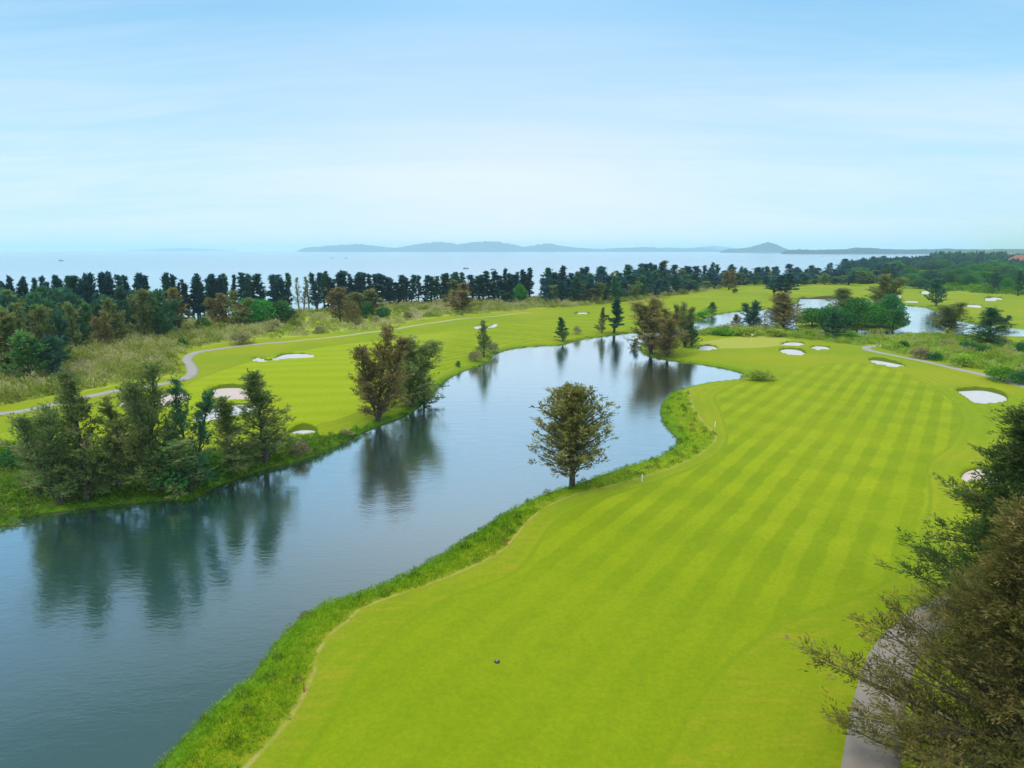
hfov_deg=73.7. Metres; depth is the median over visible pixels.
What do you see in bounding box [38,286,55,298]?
casuarina tree
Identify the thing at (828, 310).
leafy tree
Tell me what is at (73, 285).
casuarina tree
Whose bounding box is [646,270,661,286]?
casuarina tree
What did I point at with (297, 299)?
casuarina tree
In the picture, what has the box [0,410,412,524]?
bank undergrowth
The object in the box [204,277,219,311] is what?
casuarina tree
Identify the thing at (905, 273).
leafy tree
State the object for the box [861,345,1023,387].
cart path
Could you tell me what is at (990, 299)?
sand bunker
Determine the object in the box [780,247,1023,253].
headland
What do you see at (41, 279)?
casuarina tree
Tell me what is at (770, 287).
casuarina tree
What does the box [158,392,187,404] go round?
sand bunker
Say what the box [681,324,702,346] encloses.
casuarina tree
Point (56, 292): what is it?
casuarina tree
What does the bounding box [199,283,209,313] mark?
casuarina tree
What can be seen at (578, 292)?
casuarina tree
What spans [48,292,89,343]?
casuarina tree
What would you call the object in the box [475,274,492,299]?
casuarina tree
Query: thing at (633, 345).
casuarina tree
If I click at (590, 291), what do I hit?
casuarina tree
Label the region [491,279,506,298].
casuarina tree
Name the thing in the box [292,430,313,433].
sand bunker
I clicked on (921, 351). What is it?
round bush
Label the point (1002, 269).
leafy tree
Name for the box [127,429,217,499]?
tree
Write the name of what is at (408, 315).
round bush
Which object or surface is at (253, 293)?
casuarina tree
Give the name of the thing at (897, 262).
leafy tree
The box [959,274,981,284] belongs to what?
leafy tree
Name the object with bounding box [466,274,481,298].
casuarina tree
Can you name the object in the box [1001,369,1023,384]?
round bush
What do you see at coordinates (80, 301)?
casuarina tree
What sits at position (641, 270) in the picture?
casuarina tree
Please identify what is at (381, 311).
leafy bush
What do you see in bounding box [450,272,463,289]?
casuarina tree
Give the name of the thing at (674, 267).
casuarina tree
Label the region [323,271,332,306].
casuarina tree
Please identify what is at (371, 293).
casuarina tree
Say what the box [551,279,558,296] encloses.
casuarina tree
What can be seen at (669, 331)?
casuarina tree
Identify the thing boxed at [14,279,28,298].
casuarina tree
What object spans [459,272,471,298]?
casuarina tree
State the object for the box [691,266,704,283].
casuarina tree
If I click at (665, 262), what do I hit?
casuarina tree
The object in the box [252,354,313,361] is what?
sand bunker
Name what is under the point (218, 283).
casuarina tree
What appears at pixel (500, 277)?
casuarina tree
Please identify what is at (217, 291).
casuarina tree
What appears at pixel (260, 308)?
leafy tree
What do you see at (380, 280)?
casuarina tree
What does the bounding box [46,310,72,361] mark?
casuarina tree
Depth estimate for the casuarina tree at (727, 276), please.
423.29 m
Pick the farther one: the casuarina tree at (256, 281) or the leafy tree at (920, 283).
the leafy tree at (920, 283)
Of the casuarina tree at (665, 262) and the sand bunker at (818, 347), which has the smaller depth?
the sand bunker at (818, 347)
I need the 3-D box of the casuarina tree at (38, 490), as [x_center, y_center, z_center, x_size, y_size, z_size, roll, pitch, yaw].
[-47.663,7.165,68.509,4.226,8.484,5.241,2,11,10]
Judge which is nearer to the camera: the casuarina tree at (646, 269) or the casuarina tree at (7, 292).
the casuarina tree at (7, 292)
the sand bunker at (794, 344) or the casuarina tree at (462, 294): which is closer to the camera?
the sand bunker at (794, 344)
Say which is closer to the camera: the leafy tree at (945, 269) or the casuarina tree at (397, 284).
the casuarina tree at (397, 284)
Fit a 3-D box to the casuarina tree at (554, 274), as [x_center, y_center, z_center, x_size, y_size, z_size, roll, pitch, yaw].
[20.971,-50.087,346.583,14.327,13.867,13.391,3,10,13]
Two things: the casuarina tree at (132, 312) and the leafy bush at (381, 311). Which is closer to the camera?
the casuarina tree at (132, 312)
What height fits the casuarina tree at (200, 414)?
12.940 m
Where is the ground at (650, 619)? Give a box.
[0,253,1023,767]
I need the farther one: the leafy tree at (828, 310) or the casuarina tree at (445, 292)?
the casuarina tree at (445, 292)
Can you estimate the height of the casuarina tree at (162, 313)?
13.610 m
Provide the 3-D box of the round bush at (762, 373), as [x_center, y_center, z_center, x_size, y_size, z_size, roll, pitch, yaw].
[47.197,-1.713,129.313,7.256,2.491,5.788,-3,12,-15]
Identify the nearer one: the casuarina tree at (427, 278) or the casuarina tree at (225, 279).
the casuarina tree at (225, 279)
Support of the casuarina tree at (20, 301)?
on the ground at (650, 619)
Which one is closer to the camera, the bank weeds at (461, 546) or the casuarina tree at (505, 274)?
the bank weeds at (461, 546)
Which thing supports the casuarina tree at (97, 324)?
on the ground at (650, 619)
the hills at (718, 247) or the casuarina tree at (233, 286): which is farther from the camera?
the hills at (718, 247)
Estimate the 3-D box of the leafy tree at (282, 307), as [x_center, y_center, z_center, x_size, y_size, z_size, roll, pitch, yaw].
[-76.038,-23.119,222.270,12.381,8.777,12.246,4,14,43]
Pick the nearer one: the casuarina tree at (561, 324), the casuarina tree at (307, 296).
the casuarina tree at (561, 324)
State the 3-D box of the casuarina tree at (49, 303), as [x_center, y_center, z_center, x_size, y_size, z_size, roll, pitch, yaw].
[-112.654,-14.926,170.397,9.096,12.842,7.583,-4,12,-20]
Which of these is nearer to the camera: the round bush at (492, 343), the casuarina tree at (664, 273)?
the round bush at (492, 343)
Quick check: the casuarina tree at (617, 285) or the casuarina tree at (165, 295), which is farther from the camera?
the casuarina tree at (617, 285)
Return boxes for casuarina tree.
[0,289,17,302]
[0,294,9,307]
[0,302,34,357]
[0,309,21,375]
[0,328,51,380]
[0,334,31,371]
[0,401,109,504]
[5,274,19,297]
[5,302,13,312]
[7,298,25,316]
[8,296,22,310]
[12,420,49,498]
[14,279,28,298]
[15,312,31,331]
[19,276,28,299]
[20,291,48,322]
[21,303,63,369]
[22,304,30,322]
[27,304,48,336]
[28,286,48,297]
[29,277,37,290]
[31,334,69,374]
[37,291,52,320]
[38,275,45,286]
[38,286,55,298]
[39,367,132,501]
[42,281,49,289]
[43,300,81,341]
[45,309,68,349]
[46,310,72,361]
[48,286,76,304]
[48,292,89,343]
[49,298,80,328]
[50,278,59,289]
[51,274,62,286]
[54,287,76,310]
[54,301,79,326]
[58,275,77,295]
[60,303,88,333]
[61,300,82,347]
[69,275,77,292]
[70,274,79,295]
[75,278,86,299]
[76,298,91,328]
[79,272,98,306]
[79,302,94,335]
[81,282,93,307]
[88,297,124,336]
[88,311,118,345]
[91,292,101,315]
[91,393,148,490]
[96,298,114,336]
[97,271,114,298]
[98,298,122,339]
[99,279,108,293]
[103,273,116,310]
[103,359,196,491]
[110,302,133,338]
[113,274,125,304]
[113,285,126,323]
[115,291,135,325]
[116,295,145,327]
[121,274,131,291]
[126,287,158,335]
[127,292,142,333]
[130,277,141,292]
[132,272,145,293]
[139,290,161,331]
[140,275,150,293]
[145,292,174,335]
[152,288,182,331]
[156,373,221,496]
[160,272,168,291]
[160,276,168,306]
[161,291,175,320]
[165,286,192,328]
[167,273,183,311]
[176,279,186,314]
[181,283,192,316]
[185,279,206,318]
[187,273,209,318]
[189,276,203,317]
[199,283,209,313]
[201,293,231,322]
[204,273,223,312]
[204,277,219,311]
[204,395,263,474]
[205,283,218,307]
[214,274,225,310]
[215,277,230,309]
[220,368,302,465]
[221,273,230,312]
[223,290,254,324]
[229,274,237,308]
[236,272,251,300]
[244,273,259,299]
[250,273,272,303]
[250,283,256,298]
[264,281,286,301]
[266,274,279,301]
[275,274,291,302]
[282,272,293,309]
[292,277,301,309]
[300,279,307,310]
[303,276,311,309]
[308,273,322,308]
[311,272,324,311]
[320,273,330,307]
[322,277,335,306]
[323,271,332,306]
[324,286,350,320]
[329,277,340,301]
[334,271,349,300]
[337,270,351,293]
[342,291,366,312]
[343,270,355,297]
[346,321,413,420]
[348,272,366,301]
[352,272,367,300]
[360,288,384,314]
[361,273,368,301]
[366,274,372,298]
[371,273,385,303]
[375,273,391,301]
[380,277,397,303]
[383,335,448,407]
[387,277,403,301]
[392,282,404,302]
[397,274,411,302]
[403,277,410,302]
[407,275,422,301]
[413,275,424,301]
[417,381,445,404]
[419,275,431,301]
[423,276,438,302]
[430,273,447,299]
[438,275,450,300]
[440,282,481,310]
[442,272,450,297]
[442,279,460,303]
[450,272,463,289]
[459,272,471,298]
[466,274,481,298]
[468,275,487,299]
[474,320,498,356]
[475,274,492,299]
[483,271,495,298]
[489,270,499,298]
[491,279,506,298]
[493,275,511,296]
[493,290,516,301]
[502,268,511,291]
[503,273,516,299]
[507,274,525,296]
[515,269,526,287]
[519,271,527,287]
[522,273,532,294]
[525,381,619,486]
[526,267,534,297]
[538,277,550,297]
[539,267,553,289]
[541,272,560,286]
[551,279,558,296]
[553,280,568,301]
[554,316,569,340]
[558,265,567,280]
[564,278,572,298]
[567,277,584,300]
[568,273,574,279]
[573,271,583,281]
[575,284,596,300]
[579,267,584,278]
[582,273,593,290]
[583,278,600,300]
[584,266,594,282]
[592,282,607,300]
[593,274,605,284]
[594,268,606,279]
[594,307,606,331]
[596,266,608,276]
[597,275,606,282]
[603,276,613,295]
[605,297,624,332]
[609,270,618,276]
[609,275,625,298]
[611,276,629,296]
[622,264,632,276]
[622,275,635,291]
[622,296,683,354]
[628,273,639,288]
[629,339,639,348]
[633,275,654,295]
[636,267,645,274]
[637,271,654,291]
[643,264,650,277]
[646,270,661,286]
[648,262,652,273]
[648,279,666,296]
[649,307,689,356]
[652,264,660,279]
[658,262,668,276]
[658,271,671,288]
[660,260,668,282]
[660,279,673,293]
[667,275,684,291]
[670,264,680,275]
[673,301,698,346]
[678,269,684,276]
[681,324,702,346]
[685,265,692,279]
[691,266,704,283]
[701,265,708,280]
[702,302,716,313]
[710,262,720,275]
[721,269,740,289]
[727,267,742,279]
[727,314,744,325]
[737,299,767,327]
[759,291,810,328]
[763,279,779,295]
[768,273,800,292]
[783,486,1023,767]
[818,311,846,337]
[826,287,855,307]
[859,273,909,306]
[873,399,1023,648]
[924,277,948,305]
[925,301,975,333]
[958,306,1019,344]
[981,272,1005,289]
[1000,315,1013,323]
[1012,270,1023,295]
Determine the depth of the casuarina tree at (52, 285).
216.75 m
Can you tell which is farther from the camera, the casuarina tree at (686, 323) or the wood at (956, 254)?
the wood at (956, 254)
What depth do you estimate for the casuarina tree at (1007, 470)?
40.77 m
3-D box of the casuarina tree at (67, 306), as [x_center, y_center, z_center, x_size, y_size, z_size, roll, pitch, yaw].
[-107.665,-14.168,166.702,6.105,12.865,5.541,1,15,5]
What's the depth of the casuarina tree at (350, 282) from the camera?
283.01 m
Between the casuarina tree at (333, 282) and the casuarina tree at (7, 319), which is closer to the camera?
the casuarina tree at (7, 319)
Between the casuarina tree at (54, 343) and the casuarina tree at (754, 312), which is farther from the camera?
the casuarina tree at (754, 312)
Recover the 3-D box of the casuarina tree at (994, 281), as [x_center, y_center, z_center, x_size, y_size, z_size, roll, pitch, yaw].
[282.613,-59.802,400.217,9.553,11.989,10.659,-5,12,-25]
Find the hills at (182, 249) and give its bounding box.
[122,248,232,250]
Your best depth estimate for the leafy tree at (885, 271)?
509.71 m
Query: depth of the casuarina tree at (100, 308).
180.52 m
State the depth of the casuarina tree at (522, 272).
328.94 m
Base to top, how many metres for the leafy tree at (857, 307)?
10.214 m
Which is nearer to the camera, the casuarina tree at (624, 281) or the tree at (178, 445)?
the tree at (178, 445)
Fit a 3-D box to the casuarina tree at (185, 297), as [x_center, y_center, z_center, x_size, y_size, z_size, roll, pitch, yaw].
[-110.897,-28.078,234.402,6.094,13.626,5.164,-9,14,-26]
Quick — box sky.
[0,0,1023,250]
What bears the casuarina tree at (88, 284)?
on the ground at (650, 619)
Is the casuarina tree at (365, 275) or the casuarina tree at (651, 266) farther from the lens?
the casuarina tree at (651, 266)
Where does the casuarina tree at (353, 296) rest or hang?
on the ground at (650, 619)
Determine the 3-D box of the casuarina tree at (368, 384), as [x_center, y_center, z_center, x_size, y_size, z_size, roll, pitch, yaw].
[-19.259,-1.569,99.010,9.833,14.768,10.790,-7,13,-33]
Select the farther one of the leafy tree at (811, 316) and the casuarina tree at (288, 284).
the casuarina tree at (288, 284)
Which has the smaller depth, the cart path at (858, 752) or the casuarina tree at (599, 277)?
the cart path at (858, 752)
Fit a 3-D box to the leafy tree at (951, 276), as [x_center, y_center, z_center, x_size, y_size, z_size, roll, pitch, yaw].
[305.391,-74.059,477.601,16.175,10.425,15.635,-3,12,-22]
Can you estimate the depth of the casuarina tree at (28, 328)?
142.72 m
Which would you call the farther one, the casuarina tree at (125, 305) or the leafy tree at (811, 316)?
the leafy tree at (811, 316)
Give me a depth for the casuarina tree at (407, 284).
300.56 m
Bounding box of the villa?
[1008,255,1023,260]
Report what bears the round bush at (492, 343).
on the ground at (650, 619)
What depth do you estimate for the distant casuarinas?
485.19 m
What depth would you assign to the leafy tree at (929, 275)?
467.75 m
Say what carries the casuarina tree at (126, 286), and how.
on the ground at (650, 619)
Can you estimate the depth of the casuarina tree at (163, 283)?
230.15 m
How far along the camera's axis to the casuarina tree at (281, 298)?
261.62 m
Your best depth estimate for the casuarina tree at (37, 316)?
132.33 m
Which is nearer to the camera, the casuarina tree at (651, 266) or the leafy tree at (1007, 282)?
the casuarina tree at (651, 266)
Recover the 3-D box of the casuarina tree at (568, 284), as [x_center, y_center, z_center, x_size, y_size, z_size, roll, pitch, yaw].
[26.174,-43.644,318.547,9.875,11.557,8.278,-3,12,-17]
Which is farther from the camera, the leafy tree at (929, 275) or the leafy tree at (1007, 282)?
the leafy tree at (929, 275)
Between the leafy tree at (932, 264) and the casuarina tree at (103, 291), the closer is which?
the casuarina tree at (103, 291)
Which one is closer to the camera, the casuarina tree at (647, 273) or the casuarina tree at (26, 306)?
the casuarina tree at (26, 306)
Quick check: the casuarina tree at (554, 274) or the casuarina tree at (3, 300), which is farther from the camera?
the casuarina tree at (554, 274)
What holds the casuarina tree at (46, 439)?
on the ground at (650, 619)
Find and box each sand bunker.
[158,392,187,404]
[194,405,256,420]
[213,388,247,399]
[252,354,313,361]
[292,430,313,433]
[474,324,496,328]
[698,346,716,349]
[780,349,804,354]
[781,342,803,345]
[812,346,828,349]
[870,360,901,366]
[959,391,1006,403]
[961,469,996,481]
[967,305,980,307]
[985,298,1001,300]
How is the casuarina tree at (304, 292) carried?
on the ground at (650, 619)
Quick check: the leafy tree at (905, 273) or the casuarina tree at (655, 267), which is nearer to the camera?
the casuarina tree at (655, 267)
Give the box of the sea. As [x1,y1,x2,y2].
[0,251,928,319]
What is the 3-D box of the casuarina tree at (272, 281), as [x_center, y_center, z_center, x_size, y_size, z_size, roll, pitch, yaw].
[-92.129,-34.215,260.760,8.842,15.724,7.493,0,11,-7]
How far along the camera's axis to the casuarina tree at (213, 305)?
217.99 m
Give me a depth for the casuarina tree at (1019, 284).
364.79 m
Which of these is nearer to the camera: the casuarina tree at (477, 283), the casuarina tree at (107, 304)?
the casuarina tree at (107, 304)
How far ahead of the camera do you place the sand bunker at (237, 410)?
105.42 m
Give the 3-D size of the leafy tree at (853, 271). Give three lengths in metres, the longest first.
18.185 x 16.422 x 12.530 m
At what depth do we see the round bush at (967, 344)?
169.09 m
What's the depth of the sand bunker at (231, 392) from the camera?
119.08 m
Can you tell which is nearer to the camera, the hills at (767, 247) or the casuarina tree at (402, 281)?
the casuarina tree at (402, 281)
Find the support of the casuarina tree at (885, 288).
on the ground at (650, 619)
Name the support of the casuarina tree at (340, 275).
on the ground at (650, 619)
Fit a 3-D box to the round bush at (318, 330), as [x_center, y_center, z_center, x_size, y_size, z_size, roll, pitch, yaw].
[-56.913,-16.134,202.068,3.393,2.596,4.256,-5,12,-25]
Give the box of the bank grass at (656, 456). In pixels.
[506,390,716,512]
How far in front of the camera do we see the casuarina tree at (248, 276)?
250.31 m
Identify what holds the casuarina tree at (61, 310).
on the ground at (650, 619)
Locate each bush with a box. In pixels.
[0,444,25,472]
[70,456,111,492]
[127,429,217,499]
[145,458,193,490]
[177,337,188,344]
[193,452,231,487]
[194,314,211,326]
[228,329,254,344]
[260,319,283,330]
[289,438,312,457]
[315,325,324,332]
[339,429,354,437]
[341,300,362,324]
[359,301,373,318]
[372,315,380,322]
[375,306,391,316]
[402,311,414,319]
[468,349,482,361]
[487,341,499,351]
[572,325,581,333]
[694,311,713,316]
[708,328,737,335]
[729,327,761,336]
[741,369,778,379]
[763,328,787,336]
[798,328,816,333]
[837,331,859,340]
[896,340,910,347]
[910,346,932,358]
[922,352,943,359]
[937,339,957,344]
[945,352,977,366]
[957,340,978,347]
[963,345,976,350]
[977,344,992,351]
[982,365,1015,381]
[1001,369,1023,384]
[1015,340,1023,352]
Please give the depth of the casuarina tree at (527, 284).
330.38 m
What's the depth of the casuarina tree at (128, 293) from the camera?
206.39 m
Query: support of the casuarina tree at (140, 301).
on the ground at (650, 619)
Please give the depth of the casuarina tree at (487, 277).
320.46 m
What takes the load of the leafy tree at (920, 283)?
on the ground at (650, 619)
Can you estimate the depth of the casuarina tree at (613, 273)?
381.69 m
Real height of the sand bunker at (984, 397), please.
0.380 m
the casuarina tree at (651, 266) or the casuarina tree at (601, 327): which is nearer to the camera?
the casuarina tree at (601, 327)
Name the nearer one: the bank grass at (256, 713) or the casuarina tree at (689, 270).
the bank grass at (256, 713)
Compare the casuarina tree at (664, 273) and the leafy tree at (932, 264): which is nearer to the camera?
the casuarina tree at (664, 273)
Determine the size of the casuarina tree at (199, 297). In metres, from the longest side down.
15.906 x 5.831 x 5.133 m
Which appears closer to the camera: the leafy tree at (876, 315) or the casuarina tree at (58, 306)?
the casuarina tree at (58, 306)
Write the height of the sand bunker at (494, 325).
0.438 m
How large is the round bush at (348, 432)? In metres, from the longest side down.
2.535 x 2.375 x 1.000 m
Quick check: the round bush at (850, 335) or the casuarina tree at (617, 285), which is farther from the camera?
the casuarina tree at (617, 285)
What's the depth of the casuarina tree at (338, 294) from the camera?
231.79 m
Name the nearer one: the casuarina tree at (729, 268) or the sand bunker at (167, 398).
the sand bunker at (167, 398)
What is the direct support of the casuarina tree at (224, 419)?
on the ground at (650, 619)
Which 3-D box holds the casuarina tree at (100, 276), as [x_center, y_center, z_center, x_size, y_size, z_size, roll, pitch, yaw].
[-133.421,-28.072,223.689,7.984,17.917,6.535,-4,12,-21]
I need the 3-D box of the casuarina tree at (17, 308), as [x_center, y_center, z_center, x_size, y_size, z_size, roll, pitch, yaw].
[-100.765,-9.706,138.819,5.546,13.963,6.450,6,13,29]
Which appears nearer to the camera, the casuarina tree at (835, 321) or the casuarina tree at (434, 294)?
the casuarina tree at (835, 321)
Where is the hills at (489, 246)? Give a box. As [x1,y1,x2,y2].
[296,241,721,251]
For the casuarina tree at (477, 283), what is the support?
on the ground at (650, 619)
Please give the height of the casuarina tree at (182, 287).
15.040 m
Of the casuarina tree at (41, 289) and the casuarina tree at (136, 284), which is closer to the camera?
the casuarina tree at (41, 289)
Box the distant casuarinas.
[540,256,905,300]
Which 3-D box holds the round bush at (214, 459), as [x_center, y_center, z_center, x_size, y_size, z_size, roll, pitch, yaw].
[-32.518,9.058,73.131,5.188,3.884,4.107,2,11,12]
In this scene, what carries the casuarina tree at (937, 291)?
on the ground at (650, 619)
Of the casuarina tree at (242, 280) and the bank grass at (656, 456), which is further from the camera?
the casuarina tree at (242, 280)
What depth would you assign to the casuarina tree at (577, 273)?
353.60 m
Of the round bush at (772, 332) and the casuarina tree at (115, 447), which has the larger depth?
the round bush at (772, 332)
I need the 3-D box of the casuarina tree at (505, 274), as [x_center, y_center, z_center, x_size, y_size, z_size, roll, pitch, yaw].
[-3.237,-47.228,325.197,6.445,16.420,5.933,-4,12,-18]
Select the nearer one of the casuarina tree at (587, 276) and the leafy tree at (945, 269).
the casuarina tree at (587, 276)
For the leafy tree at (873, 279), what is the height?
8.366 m
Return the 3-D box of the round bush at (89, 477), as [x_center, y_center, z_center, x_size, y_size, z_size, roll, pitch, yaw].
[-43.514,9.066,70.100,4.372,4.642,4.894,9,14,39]
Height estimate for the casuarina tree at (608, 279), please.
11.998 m
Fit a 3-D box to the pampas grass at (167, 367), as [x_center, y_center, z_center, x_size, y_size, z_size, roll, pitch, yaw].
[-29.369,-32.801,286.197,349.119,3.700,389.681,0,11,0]
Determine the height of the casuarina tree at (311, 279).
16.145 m
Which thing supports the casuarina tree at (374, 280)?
on the ground at (650, 619)
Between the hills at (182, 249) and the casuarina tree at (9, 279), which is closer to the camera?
the casuarina tree at (9, 279)
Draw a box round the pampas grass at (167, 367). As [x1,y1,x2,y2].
[0,285,720,403]
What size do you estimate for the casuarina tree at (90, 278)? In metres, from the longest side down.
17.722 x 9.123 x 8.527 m
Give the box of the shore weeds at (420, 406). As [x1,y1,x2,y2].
[0,296,1014,665]
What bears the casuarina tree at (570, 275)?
on the ground at (650, 619)
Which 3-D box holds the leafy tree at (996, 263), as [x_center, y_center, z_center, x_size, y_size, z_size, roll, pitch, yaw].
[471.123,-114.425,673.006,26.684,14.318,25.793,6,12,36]
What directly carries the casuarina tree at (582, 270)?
on the ground at (650, 619)
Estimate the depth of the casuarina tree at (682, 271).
426.88 m
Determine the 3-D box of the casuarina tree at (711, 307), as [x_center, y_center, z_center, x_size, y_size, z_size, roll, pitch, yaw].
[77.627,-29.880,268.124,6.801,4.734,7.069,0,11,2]
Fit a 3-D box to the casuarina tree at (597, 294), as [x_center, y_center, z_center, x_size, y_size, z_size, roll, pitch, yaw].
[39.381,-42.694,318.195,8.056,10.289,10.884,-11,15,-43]
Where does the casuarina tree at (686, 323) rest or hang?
on the ground at (650, 619)
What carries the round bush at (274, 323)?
on the ground at (650, 619)
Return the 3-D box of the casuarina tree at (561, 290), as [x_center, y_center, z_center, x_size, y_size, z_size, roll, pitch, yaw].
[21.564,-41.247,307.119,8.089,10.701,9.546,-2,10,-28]
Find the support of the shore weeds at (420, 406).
on the ground at (650, 619)
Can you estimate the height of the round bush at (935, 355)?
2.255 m
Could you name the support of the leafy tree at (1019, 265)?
on the ground at (650, 619)
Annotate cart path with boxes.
[0,342,285,414]
[285,312,530,341]
[841,592,968,767]
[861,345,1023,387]
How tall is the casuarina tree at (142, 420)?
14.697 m
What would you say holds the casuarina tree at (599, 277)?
on the ground at (650, 619)
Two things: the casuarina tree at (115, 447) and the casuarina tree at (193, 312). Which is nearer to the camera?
the casuarina tree at (115, 447)
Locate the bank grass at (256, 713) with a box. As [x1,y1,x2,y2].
[154,506,541,767]
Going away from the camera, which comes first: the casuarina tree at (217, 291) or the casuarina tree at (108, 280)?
the casuarina tree at (108, 280)
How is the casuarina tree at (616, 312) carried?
on the ground at (650, 619)
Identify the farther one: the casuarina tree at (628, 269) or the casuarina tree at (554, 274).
the casuarina tree at (628, 269)
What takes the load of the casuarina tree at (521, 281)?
on the ground at (650, 619)
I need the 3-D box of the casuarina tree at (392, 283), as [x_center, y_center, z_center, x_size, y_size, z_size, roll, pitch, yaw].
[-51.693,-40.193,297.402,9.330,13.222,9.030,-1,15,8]
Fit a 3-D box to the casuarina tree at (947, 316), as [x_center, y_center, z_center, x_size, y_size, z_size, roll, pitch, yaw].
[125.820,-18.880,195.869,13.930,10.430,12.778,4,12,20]
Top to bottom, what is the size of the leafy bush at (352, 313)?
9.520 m
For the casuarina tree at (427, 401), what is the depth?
112.07 m
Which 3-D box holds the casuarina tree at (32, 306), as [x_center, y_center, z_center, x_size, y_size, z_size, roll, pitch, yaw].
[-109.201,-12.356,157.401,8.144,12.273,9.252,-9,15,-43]
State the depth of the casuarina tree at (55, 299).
183.54 m
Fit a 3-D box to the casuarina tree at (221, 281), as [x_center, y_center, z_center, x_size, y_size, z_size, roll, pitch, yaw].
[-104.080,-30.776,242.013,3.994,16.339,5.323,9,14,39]
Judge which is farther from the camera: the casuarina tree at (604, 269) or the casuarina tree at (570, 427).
the casuarina tree at (604, 269)
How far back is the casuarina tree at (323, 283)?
275.25 m
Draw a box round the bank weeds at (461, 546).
[199,390,715,749]
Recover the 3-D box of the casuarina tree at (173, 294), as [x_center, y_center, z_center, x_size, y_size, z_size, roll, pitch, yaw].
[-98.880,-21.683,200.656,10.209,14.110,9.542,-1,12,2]
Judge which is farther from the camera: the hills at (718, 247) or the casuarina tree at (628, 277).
the hills at (718, 247)
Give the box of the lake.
[0,299,1023,767]
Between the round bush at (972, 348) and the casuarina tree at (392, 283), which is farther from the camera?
the casuarina tree at (392, 283)
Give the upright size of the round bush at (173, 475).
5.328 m
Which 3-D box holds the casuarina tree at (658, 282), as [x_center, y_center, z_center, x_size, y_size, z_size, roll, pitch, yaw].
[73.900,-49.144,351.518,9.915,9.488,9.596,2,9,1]
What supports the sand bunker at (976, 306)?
on the ground at (650, 619)
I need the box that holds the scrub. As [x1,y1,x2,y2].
[718,267,1023,294]
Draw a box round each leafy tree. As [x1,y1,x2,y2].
[245,298,279,322]
[264,300,298,320]
[513,284,528,299]
[796,307,829,325]
[816,305,844,325]
[829,311,861,327]
[840,295,874,324]
[848,267,870,283]
[859,303,893,327]
[866,273,877,282]
[877,293,907,322]
[878,268,898,280]
[883,309,910,327]
[891,260,905,264]
[900,271,916,275]
[901,273,922,285]
[904,278,929,287]
[915,260,949,269]
[918,270,946,282]
[937,268,951,272]
[941,271,960,282]
[954,273,984,282]
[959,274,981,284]
[974,271,991,283]
[977,263,997,272]
[980,261,1004,266]
[993,264,1022,274]
[996,260,1009,264]
[996,278,1014,287]
[1002,268,1023,281]
[1010,263,1022,268]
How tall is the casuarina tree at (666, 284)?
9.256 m
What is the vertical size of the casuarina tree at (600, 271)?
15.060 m
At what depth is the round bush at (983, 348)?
160.88 m
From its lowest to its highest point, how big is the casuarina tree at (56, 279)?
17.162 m
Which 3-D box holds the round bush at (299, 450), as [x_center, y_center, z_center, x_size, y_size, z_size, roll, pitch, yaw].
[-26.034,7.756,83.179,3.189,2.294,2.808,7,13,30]
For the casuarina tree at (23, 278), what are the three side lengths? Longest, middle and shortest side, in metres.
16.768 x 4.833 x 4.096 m
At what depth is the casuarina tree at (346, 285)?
282.16 m
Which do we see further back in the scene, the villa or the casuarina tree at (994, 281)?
the villa
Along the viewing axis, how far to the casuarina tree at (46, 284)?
215.80 m
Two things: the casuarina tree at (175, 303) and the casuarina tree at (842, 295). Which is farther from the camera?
the casuarina tree at (842, 295)
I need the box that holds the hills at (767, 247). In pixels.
[719,242,788,252]
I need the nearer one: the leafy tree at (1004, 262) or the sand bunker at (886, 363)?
the sand bunker at (886, 363)
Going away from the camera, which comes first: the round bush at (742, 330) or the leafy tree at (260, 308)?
the round bush at (742, 330)
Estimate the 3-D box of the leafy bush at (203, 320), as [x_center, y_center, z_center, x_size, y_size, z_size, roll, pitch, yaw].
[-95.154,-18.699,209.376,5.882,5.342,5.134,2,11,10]
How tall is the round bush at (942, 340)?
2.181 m
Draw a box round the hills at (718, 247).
[666,246,735,249]
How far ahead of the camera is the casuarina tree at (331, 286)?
277.92 m
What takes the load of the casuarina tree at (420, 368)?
on the ground at (650, 619)
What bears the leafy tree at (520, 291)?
on the ground at (650, 619)
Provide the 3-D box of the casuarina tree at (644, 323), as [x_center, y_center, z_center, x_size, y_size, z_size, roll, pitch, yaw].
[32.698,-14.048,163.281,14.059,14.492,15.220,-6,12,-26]
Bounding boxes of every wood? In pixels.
[837,252,1023,269]
[924,250,1009,259]
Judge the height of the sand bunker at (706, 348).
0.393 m
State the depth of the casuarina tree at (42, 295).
186.95 m
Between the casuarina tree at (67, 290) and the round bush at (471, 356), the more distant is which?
the casuarina tree at (67, 290)
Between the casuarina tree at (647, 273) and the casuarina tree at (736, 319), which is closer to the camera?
the casuarina tree at (736, 319)
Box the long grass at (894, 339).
[695,324,1023,373]
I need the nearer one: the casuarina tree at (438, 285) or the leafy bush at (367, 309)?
the leafy bush at (367, 309)
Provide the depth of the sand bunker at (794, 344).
181.69 m
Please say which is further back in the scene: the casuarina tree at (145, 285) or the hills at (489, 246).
the hills at (489, 246)
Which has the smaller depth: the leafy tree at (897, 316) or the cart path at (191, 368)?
the cart path at (191, 368)

